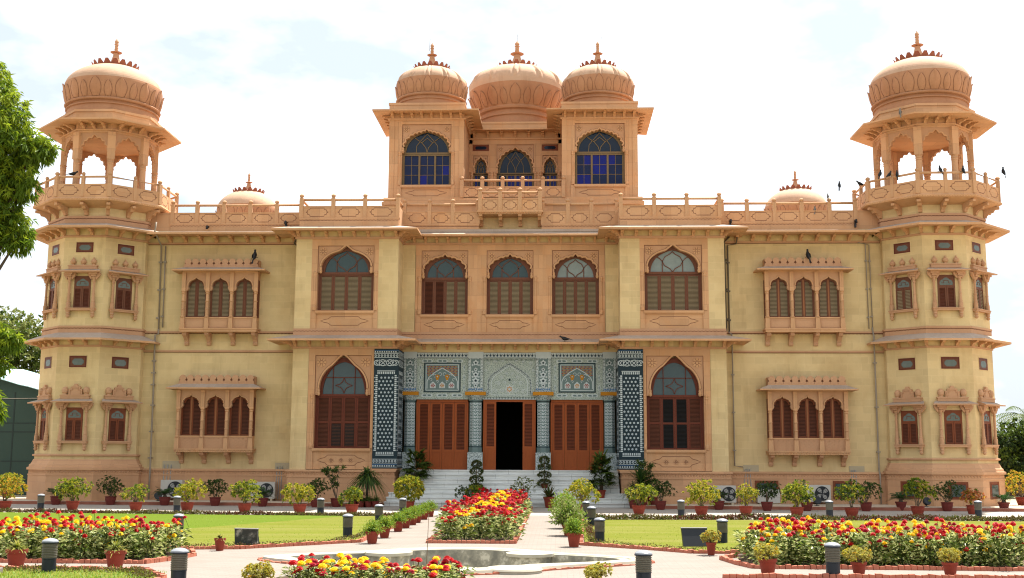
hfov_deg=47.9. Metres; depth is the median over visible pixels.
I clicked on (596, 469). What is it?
potted fan palm
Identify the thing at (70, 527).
zinnia plant
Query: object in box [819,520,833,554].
zinnia plant
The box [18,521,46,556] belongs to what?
zinnia plant
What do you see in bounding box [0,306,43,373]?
leafy tree
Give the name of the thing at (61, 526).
zinnia plant
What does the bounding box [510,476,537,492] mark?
potted twiggy shrub
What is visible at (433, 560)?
zinnia plant
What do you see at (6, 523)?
zinnia plant
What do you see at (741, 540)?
zinnia plant
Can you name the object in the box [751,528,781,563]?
zinnia plant
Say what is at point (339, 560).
zinnia plant
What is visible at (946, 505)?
potted shrub
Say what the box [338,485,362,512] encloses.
potted croton
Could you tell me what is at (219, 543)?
potted spider plant
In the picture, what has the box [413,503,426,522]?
potted fern
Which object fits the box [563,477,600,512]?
potted croton
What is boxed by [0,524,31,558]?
zinnia plant
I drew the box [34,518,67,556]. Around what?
zinnia plant
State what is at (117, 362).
vent window
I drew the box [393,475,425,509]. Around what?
potted croton
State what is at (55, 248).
vent window
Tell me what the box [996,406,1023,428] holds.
palm tree
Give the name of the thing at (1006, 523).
zinnia plant
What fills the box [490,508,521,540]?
zinnia plant
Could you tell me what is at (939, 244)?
vent window
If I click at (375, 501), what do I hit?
potted fern
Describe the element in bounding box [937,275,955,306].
window
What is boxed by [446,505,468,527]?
zinnia plant
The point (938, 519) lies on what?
zinnia plant
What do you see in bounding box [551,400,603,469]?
door
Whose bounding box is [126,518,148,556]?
zinnia plant
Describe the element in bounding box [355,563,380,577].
zinnia plant
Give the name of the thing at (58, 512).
zinnia plant
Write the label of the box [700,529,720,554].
potted golden plant
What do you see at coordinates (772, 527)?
zinnia plant
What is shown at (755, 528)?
zinnia plant
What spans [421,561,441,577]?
zinnia plant
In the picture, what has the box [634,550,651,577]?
bollard light
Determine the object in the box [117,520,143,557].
zinnia plant
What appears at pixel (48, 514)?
zinnia plant
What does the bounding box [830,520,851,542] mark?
zinnia plant
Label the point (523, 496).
zinnia plant
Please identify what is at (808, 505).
potted cycad
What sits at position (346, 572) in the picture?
zinnia plant
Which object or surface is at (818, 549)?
zinnia plant
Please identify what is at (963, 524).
zinnia plant
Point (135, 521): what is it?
zinnia plant
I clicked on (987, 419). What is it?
window
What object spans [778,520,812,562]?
zinnia plant
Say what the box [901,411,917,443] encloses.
window
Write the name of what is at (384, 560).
zinnia plant
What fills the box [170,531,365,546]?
ground cover
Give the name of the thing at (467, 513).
zinnia plant
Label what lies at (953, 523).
zinnia plant
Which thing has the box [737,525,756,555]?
zinnia plant
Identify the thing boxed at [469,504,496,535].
zinnia plant
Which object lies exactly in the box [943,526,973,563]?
zinnia plant
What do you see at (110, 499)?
potted shrub
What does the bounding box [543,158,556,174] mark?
window
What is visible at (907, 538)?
zinnia plant
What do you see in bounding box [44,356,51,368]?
vent window
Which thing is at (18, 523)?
zinnia plant
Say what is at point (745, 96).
sky
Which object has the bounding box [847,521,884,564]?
zinnia plant
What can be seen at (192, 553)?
brick edging
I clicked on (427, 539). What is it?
stick
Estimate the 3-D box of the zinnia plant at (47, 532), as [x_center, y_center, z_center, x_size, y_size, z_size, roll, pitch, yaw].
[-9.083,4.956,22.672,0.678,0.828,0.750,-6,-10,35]
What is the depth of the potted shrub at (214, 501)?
48.03 m
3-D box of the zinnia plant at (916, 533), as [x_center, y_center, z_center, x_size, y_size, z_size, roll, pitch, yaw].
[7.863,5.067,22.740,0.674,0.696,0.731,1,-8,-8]
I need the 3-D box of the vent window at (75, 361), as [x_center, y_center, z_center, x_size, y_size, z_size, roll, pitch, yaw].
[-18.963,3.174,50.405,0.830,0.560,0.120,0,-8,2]
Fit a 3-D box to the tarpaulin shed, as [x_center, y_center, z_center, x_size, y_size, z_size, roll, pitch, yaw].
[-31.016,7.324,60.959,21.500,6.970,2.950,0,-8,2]
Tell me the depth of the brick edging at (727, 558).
21.65 m
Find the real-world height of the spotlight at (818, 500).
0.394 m
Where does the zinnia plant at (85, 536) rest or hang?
on the bed soil at (136, 558)
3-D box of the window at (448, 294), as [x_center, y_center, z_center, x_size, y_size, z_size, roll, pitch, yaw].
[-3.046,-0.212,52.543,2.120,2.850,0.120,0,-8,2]
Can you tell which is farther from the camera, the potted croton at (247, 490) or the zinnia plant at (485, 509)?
the potted croton at (247, 490)
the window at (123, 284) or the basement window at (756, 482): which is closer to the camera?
the basement window at (756, 482)
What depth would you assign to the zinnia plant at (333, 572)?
17.67 m
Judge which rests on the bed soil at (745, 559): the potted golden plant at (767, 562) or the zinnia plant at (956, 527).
the zinnia plant at (956, 527)
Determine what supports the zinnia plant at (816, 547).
on the bed soil at (745, 559)
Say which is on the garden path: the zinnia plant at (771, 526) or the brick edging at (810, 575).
the brick edging at (810, 575)
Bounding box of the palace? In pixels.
[24,31,1011,507]
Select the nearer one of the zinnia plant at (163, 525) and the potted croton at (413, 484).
the zinnia plant at (163, 525)
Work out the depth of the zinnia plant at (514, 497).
39.05 m
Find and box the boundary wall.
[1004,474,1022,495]
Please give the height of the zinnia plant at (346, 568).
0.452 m
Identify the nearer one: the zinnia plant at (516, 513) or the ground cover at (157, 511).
the zinnia plant at (516, 513)
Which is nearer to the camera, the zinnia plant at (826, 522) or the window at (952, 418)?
the zinnia plant at (826, 522)
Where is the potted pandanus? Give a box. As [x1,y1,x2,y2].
[343,466,388,506]
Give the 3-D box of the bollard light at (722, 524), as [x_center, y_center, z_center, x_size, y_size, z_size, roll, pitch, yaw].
[5.124,5.894,28.065,0.290,0.610,0.290,0,-8,2]
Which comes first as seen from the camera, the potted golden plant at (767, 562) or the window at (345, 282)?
the potted golden plant at (767, 562)
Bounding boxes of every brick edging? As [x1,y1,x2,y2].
[0,548,196,563]
[0,565,166,577]
[84,526,392,549]
[257,557,654,574]
[426,506,532,543]
[579,519,745,553]
[719,553,1023,570]
[722,573,1023,577]
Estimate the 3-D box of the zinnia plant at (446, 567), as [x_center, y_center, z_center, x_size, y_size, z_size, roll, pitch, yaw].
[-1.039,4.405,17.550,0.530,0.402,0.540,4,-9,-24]
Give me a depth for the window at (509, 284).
52.39 m
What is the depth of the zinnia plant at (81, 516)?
23.31 m
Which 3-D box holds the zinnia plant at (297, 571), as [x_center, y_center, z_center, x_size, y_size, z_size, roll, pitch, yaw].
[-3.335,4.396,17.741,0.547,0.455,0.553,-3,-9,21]
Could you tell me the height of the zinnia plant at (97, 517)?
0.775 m
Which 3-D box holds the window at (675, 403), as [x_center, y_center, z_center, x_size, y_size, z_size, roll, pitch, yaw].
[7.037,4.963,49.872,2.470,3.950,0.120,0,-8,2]
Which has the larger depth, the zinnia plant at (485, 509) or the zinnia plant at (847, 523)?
the zinnia plant at (485, 509)
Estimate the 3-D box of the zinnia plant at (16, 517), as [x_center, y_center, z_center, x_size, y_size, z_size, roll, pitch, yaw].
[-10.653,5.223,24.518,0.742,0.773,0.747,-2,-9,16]
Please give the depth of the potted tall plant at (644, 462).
47.98 m
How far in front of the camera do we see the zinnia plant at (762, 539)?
22.11 m
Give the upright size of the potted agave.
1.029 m
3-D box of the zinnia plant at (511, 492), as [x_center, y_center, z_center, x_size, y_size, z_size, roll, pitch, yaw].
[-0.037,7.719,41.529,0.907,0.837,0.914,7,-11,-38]
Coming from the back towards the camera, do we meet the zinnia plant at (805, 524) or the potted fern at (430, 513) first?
the potted fern at (430, 513)
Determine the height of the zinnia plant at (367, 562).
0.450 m
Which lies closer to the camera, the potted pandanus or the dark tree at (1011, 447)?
the potted pandanus
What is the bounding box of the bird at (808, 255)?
[805,249,810,262]
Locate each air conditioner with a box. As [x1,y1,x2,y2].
[160,480,184,497]
[249,482,276,500]
[712,485,735,504]
[803,485,830,501]
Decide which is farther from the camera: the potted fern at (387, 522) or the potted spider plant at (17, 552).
the potted fern at (387, 522)
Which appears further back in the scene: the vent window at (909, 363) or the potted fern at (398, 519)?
the vent window at (909, 363)
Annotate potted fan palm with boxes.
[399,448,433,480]
[585,449,618,497]
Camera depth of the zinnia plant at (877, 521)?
22.75 m
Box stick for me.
[426,515,428,564]
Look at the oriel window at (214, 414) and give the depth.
51.00 m
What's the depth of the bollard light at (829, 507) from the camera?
40.80 m
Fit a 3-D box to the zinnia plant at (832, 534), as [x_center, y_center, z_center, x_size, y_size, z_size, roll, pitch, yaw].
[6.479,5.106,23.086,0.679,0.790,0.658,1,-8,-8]
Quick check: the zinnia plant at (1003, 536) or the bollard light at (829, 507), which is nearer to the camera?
the zinnia plant at (1003, 536)
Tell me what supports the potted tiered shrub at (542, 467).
on the palace
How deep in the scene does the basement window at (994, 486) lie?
48.51 m
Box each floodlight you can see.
[234,528,259,544]
[680,527,708,545]
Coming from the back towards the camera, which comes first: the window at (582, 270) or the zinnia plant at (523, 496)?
the window at (582, 270)
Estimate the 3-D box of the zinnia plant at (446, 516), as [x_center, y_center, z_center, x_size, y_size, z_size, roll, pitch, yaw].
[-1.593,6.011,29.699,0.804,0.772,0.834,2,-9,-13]
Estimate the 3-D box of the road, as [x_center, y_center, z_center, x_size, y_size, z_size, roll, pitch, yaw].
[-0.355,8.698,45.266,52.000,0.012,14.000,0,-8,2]
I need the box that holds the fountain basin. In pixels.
[262,547,635,574]
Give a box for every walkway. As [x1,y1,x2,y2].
[0,497,383,506]
[645,503,1023,511]
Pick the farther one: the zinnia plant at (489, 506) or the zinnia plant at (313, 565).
the zinnia plant at (489, 506)
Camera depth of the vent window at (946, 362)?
48.88 m
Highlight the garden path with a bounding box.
[0,515,1023,577]
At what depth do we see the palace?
51.14 m
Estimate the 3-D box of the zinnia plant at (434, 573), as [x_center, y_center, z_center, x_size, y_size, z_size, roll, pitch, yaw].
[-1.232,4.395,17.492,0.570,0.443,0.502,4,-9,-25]
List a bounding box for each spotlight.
[154,492,161,500]
[813,496,821,505]
[923,497,930,506]
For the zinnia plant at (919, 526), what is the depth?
22.37 m
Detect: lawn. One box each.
[0,512,390,547]
[0,568,154,577]
[584,519,1023,551]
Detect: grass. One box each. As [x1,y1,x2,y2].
[100,516,842,550]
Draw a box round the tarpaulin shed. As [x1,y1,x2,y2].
[0,369,39,495]
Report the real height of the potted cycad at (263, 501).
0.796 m
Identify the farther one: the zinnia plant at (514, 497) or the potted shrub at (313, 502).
the potted shrub at (313, 502)
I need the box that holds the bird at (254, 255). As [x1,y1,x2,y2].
[251,249,256,263]
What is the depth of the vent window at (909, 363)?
49.60 m
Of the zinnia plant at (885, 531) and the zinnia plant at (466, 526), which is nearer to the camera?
the zinnia plant at (885, 531)
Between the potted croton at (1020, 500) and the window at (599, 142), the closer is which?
the potted croton at (1020, 500)
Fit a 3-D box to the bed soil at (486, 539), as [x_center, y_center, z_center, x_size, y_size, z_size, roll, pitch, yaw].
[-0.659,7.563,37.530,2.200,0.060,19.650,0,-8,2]
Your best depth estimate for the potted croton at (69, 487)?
43.92 m
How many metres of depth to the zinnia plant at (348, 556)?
18.86 m
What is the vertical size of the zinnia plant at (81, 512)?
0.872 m
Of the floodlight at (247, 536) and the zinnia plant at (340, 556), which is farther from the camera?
the floodlight at (247, 536)
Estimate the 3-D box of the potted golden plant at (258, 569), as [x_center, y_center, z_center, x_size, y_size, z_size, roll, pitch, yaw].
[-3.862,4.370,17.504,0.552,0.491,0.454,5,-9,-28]
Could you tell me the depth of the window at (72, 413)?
49.94 m
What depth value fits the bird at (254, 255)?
51.69 m
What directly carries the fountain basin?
on the garden path
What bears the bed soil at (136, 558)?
on the garden path
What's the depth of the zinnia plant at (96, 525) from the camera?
23.53 m
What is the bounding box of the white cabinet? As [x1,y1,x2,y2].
[756,489,779,503]
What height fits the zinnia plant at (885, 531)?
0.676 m
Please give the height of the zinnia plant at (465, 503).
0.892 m
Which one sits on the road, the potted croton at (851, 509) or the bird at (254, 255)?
the potted croton at (851, 509)
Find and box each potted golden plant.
[241,560,275,577]
[583,561,612,577]
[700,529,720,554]
[753,542,780,573]
[842,545,872,573]
[936,547,962,574]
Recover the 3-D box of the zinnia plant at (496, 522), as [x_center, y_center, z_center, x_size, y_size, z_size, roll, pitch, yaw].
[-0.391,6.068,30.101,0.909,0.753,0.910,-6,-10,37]
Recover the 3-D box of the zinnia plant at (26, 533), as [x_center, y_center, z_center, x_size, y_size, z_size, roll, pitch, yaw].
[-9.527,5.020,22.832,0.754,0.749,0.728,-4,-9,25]
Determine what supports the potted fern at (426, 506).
on the garden path
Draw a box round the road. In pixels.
[5,504,1023,520]
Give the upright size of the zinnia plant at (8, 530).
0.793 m
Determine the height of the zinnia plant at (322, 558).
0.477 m
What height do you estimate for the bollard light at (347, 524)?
0.610 m
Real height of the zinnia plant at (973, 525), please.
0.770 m
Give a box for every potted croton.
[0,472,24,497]
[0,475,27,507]
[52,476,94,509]
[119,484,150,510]
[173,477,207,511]
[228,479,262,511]
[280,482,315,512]
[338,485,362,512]
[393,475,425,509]
[464,483,486,498]
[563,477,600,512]
[624,483,657,514]
[682,478,720,514]
[735,483,758,515]
[781,479,815,515]
[834,479,867,516]
[902,477,937,514]
[959,487,986,513]
[1005,470,1023,504]
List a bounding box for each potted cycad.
[44,486,61,504]
[153,487,174,505]
[253,487,273,506]
[713,490,729,509]
[801,493,816,510]
[886,491,912,510]
[991,492,1015,507]
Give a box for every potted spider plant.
[2,539,29,565]
[104,539,130,566]
[214,532,225,550]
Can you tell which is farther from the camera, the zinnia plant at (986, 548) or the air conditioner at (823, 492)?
the air conditioner at (823, 492)
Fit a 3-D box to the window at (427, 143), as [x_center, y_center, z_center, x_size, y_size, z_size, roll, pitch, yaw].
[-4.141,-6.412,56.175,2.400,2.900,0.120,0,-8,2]
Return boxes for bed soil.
[0,550,189,559]
[432,514,523,543]
[737,554,1023,567]
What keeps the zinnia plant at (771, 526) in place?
on the bed soil at (745, 559)
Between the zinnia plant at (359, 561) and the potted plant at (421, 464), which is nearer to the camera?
the zinnia plant at (359, 561)
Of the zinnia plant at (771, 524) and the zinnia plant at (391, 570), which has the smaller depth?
the zinnia plant at (391, 570)
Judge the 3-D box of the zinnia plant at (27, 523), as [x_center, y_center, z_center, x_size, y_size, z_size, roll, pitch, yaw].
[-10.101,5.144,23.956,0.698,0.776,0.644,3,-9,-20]
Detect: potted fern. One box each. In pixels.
[357,498,364,506]
[359,519,386,543]
[364,495,372,507]
[370,495,381,507]
[374,515,396,537]
[390,510,408,531]
[398,507,417,527]
[408,506,420,524]
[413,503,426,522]
[417,501,434,519]
[426,500,437,516]
[548,490,575,510]
[548,494,584,518]
[548,497,590,535]
[560,515,585,546]
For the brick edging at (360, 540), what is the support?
on the lawn at (197, 523)
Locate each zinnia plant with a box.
[0,518,29,556]
[0,521,11,555]
[0,523,23,548]
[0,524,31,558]
[3,516,19,544]
[3,521,36,553]
[10,518,33,551]
[14,523,49,558]
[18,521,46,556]
[22,512,50,524]
[30,520,67,558]
[33,511,58,536]
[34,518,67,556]
[48,521,71,557]
[49,520,81,557]
[54,528,87,558]
[56,510,70,523]
[58,514,78,526]
[60,515,79,534]
[66,520,98,559]
[70,514,94,553]
[76,510,96,524]
[78,516,102,538]
[79,520,105,558]
[84,518,104,554]
[88,519,114,556]
[92,516,123,558]
[94,516,135,556]
[95,520,128,556]
[104,523,139,558]
[110,517,133,544]
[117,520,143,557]
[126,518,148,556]
[126,520,154,554]
[132,521,164,556]
[132,521,165,558]
[137,517,167,557]
[150,521,181,554]
[152,518,180,553]
[161,516,192,551]
[277,560,309,577]
[290,554,317,577]
[297,556,317,577]
[302,562,332,577]
[304,553,331,568]
[311,563,346,577]
[314,559,339,576]
[328,553,348,567]
[333,553,353,570]
[335,560,360,577]
[336,566,355,577]
[344,554,357,563]
[346,558,363,574]
[347,562,379,577]
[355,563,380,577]
[362,556,385,564]
[364,560,388,574]
[364,564,393,577]
[375,562,404,577]
[378,558,400,576]
[386,565,417,577]
[402,563,427,577]
[409,557,425,574]
[413,564,448,577]
[414,559,436,576]
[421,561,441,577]
[426,556,453,577]
[429,555,460,577]
[431,508,462,539]
[432,564,459,577]
[435,507,464,533]
[437,508,467,538]
[439,499,463,523]
[445,558,475,577]
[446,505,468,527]
[446,509,474,534]
[450,507,481,539]
[460,497,474,507]
[465,506,492,537]
[467,505,491,538]
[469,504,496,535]
[482,506,514,539]
[485,507,508,532]
[487,493,499,501]
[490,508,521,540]
[495,507,525,539]
[498,501,521,528]
[502,505,520,528]
[503,501,524,525]
[504,496,525,513]
[506,491,519,498]
[508,501,529,525]
[513,496,529,516]
[517,495,531,518]
[732,523,757,559]
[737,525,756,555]
[743,521,772,560]
[746,517,765,557]
[748,530,785,564]
[750,525,775,559]
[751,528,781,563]
[758,523,786,560]
[765,519,784,541]
[766,518,803,563]
[773,517,791,543]
[773,526,805,564]
[774,517,805,558]
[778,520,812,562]
[780,525,815,564]
[794,521,816,562]
[799,524,827,559]
[800,515,820,557]
[800,529,836,564]
[806,517,827,557]
[806,532,829,563]
[809,519,836,560]
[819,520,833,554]
[823,524,849,550]
[824,518,854,528]
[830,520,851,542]
[831,526,864,564]
[836,528,864,564]
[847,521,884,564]
[849,524,874,562]
[854,528,891,565]
[857,518,890,560]
[866,529,898,565]
[874,529,900,562]
[880,519,909,558]
[881,520,910,563]
[884,527,906,561]
[886,523,920,565]
[898,528,926,563]
[901,522,929,553]
[906,524,942,564]
[907,519,929,550]
[913,530,945,565]
[914,531,945,565]
[920,526,946,563]
[926,524,961,565]
[930,517,954,546]
[937,519,961,536]
[938,522,961,560]
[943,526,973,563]
[945,524,979,566]
[948,525,977,559]
[957,524,985,561]
[960,522,980,537]
[962,528,992,565]
[967,530,1007,566]
[975,521,1010,562]
[981,523,1019,566]
[986,529,1021,566]
[987,522,1018,561]
[994,523,1023,563]
[996,525,1023,566]
[999,521,1023,566]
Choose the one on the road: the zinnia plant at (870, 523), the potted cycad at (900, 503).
the potted cycad at (900, 503)
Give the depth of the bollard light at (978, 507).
41.28 m
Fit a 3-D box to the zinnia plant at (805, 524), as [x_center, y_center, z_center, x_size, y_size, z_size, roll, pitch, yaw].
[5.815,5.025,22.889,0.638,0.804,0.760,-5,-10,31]
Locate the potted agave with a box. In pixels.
[539,485,556,507]
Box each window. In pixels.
[39,408,45,440]
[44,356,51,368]
[48,279,54,308]
[52,243,59,256]
[65,407,82,439]
[68,355,87,367]
[73,276,90,307]
[75,242,94,252]
[108,408,125,440]
[111,356,129,369]
[115,278,131,309]
[117,243,134,256]
[166,375,265,463]
[171,258,269,345]
[314,358,370,447]
[317,247,373,309]
[402,131,450,175]
[421,255,467,313]
[473,145,488,150]
[474,159,486,174]
[487,255,532,313]
[497,149,533,175]
[542,144,557,150]
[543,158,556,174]
[552,255,598,313]
[575,130,624,183]
[644,246,701,309]
[646,358,703,449]
[753,257,853,345]
[755,481,778,497]
[756,376,858,466]
[833,481,852,498]
[893,241,910,254]
[895,277,911,309]
[898,357,915,370]
[900,481,919,498]
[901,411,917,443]
[934,239,953,250]
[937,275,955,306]
[940,356,959,368]
[944,410,962,443]
[948,482,968,499]
[971,241,980,254]
[976,277,983,308]
[978,357,987,370]
[984,411,991,444]
[990,482,999,498]
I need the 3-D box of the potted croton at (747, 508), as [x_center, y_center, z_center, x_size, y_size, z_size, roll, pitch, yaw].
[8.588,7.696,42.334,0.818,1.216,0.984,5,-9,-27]
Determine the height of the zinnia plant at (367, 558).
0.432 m
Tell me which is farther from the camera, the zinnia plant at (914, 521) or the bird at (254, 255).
the bird at (254, 255)
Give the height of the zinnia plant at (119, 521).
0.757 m
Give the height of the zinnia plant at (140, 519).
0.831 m
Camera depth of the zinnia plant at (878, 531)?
22.10 m
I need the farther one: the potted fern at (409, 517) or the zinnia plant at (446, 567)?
the potted fern at (409, 517)
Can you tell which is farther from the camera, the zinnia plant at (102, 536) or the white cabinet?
the white cabinet
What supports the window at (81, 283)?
in the palace
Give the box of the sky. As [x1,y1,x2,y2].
[0,0,1023,430]
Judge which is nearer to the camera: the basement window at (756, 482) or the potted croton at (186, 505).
the potted croton at (186, 505)
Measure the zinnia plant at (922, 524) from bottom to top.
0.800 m
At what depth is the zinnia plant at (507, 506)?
31.90 m
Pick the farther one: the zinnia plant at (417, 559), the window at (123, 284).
the window at (123, 284)
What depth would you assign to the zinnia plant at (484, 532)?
28.92 m
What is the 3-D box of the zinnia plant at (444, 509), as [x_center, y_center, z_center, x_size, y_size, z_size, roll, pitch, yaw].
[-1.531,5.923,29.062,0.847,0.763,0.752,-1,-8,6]
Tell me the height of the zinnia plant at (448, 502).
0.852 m
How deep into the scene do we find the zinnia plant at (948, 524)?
23.58 m
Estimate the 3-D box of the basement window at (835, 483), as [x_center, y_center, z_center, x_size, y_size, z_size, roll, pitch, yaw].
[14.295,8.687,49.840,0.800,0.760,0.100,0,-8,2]
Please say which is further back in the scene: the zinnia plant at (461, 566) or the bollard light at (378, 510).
the bollard light at (378, 510)
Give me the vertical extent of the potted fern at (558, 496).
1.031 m
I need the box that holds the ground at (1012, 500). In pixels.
[0,496,1019,502]
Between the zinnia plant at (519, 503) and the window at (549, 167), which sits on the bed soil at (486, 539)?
the zinnia plant at (519, 503)
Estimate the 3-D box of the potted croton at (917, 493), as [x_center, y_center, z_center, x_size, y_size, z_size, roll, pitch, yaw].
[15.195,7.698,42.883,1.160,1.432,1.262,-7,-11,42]
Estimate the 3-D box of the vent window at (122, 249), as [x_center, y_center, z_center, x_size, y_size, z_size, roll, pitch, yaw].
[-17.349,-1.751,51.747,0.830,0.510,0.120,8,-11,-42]
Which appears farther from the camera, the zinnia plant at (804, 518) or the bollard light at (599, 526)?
the bollard light at (599, 526)
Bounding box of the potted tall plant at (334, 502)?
[320,465,347,506]
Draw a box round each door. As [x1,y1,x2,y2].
[416,399,468,469]
[483,400,535,469]
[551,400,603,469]
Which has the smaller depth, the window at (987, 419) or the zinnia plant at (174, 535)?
the zinnia plant at (174, 535)
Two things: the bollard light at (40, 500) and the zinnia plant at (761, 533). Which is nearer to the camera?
the zinnia plant at (761, 533)
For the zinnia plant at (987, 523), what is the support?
on the bed soil at (745, 559)
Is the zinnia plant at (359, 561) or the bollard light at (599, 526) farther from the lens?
the bollard light at (599, 526)
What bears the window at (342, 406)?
in the palace
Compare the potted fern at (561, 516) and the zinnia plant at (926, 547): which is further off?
the potted fern at (561, 516)
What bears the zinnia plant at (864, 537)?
on the bed soil at (745, 559)
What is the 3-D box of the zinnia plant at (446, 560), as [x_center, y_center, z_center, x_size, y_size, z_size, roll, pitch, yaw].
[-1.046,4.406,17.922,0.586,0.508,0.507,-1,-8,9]
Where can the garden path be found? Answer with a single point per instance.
(542, 533)
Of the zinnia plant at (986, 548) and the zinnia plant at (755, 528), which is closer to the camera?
the zinnia plant at (986, 548)
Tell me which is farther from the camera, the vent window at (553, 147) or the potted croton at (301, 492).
the vent window at (553, 147)
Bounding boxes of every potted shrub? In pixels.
[96,475,124,504]
[202,479,228,505]
[304,477,331,506]
[454,485,471,502]
[646,479,677,509]
[756,481,780,510]
[850,480,882,510]
[932,479,963,510]
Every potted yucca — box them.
[618,463,654,504]
[622,480,636,508]
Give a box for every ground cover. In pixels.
[0,507,401,515]
[1,563,158,577]
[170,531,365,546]
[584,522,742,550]
[596,511,1023,521]
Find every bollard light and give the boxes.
[37,494,44,508]
[41,538,58,571]
[170,548,188,577]
[173,496,180,511]
[173,513,184,536]
[317,498,324,513]
[342,514,353,536]
[374,504,383,522]
[399,498,406,511]
[582,501,589,518]
[587,506,595,525]
[594,517,604,541]
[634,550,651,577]
[677,500,684,515]
[716,518,727,542]
[824,542,840,574]
[825,500,832,516]
[974,500,981,516]
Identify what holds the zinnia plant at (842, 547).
on the bed soil at (745, 559)
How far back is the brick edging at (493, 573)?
21.61 m
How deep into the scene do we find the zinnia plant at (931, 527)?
22.80 m
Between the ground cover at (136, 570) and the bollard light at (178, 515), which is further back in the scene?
the bollard light at (178, 515)
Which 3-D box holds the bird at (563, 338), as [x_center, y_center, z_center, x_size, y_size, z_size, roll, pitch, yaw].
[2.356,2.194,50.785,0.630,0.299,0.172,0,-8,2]
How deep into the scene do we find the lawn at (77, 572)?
19.80 m
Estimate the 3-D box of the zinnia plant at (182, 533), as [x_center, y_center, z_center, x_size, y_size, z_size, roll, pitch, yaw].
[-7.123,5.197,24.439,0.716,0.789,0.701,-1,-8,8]
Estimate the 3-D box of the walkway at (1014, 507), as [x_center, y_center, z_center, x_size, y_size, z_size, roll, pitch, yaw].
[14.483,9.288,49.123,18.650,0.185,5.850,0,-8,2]
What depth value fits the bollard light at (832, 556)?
20.13 m
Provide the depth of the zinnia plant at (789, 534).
22.16 m
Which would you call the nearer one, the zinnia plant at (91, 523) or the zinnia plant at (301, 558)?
the zinnia plant at (301, 558)
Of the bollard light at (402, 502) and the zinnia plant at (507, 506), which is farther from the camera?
the bollard light at (402, 502)
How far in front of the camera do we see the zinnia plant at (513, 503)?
33.38 m
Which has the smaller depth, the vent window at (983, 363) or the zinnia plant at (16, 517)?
the zinnia plant at (16, 517)
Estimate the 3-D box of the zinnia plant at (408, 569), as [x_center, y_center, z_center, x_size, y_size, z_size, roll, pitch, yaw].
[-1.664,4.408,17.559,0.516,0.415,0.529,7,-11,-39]
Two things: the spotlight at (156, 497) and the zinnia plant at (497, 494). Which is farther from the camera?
the spotlight at (156, 497)
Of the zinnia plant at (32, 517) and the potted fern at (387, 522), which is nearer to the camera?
the zinnia plant at (32, 517)
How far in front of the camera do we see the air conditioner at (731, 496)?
48.32 m
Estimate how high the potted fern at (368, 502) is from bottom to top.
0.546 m
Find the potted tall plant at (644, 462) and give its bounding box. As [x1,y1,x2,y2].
[635,459,657,504]
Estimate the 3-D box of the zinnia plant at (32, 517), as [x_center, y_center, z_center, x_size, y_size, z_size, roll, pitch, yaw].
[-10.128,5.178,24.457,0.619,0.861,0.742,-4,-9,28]
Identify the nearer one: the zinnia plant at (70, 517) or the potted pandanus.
the zinnia plant at (70, 517)
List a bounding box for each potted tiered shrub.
[468,459,483,491]
[537,455,551,487]
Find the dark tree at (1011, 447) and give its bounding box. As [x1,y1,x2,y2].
[997,417,1023,496]
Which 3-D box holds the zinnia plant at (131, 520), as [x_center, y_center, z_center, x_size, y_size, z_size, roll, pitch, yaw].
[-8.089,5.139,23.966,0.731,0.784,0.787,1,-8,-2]
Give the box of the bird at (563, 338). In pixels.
[559,335,571,341]
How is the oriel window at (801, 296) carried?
in the palace
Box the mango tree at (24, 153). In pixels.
[0,61,63,424]
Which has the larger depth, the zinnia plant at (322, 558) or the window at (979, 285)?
the window at (979, 285)
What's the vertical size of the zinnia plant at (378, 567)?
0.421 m
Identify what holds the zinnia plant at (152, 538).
on the bed soil at (136, 558)
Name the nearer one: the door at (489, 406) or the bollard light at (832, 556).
the bollard light at (832, 556)
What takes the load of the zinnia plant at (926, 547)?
on the bed soil at (745, 559)
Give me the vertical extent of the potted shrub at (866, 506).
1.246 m
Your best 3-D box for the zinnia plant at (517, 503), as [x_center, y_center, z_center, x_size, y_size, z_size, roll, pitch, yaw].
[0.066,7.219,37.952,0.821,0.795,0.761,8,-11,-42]
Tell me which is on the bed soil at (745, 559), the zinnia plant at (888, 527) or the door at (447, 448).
the zinnia plant at (888, 527)
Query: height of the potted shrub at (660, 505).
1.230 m
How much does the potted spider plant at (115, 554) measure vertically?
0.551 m
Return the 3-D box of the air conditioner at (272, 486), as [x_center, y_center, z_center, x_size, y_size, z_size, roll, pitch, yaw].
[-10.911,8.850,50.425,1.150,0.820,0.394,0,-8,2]
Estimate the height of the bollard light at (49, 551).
0.610 m
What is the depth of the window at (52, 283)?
51.63 m
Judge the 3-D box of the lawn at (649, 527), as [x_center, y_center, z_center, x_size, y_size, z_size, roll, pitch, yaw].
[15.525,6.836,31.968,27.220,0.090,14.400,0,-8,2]
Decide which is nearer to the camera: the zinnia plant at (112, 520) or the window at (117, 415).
the zinnia plant at (112, 520)
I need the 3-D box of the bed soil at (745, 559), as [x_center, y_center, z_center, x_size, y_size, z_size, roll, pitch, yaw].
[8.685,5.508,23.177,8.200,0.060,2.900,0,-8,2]
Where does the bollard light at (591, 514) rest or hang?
on the lawn at (649, 527)
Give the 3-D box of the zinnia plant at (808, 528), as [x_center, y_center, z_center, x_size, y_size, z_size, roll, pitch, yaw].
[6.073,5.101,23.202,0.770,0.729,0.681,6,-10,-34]
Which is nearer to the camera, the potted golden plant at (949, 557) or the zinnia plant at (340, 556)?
the zinnia plant at (340, 556)

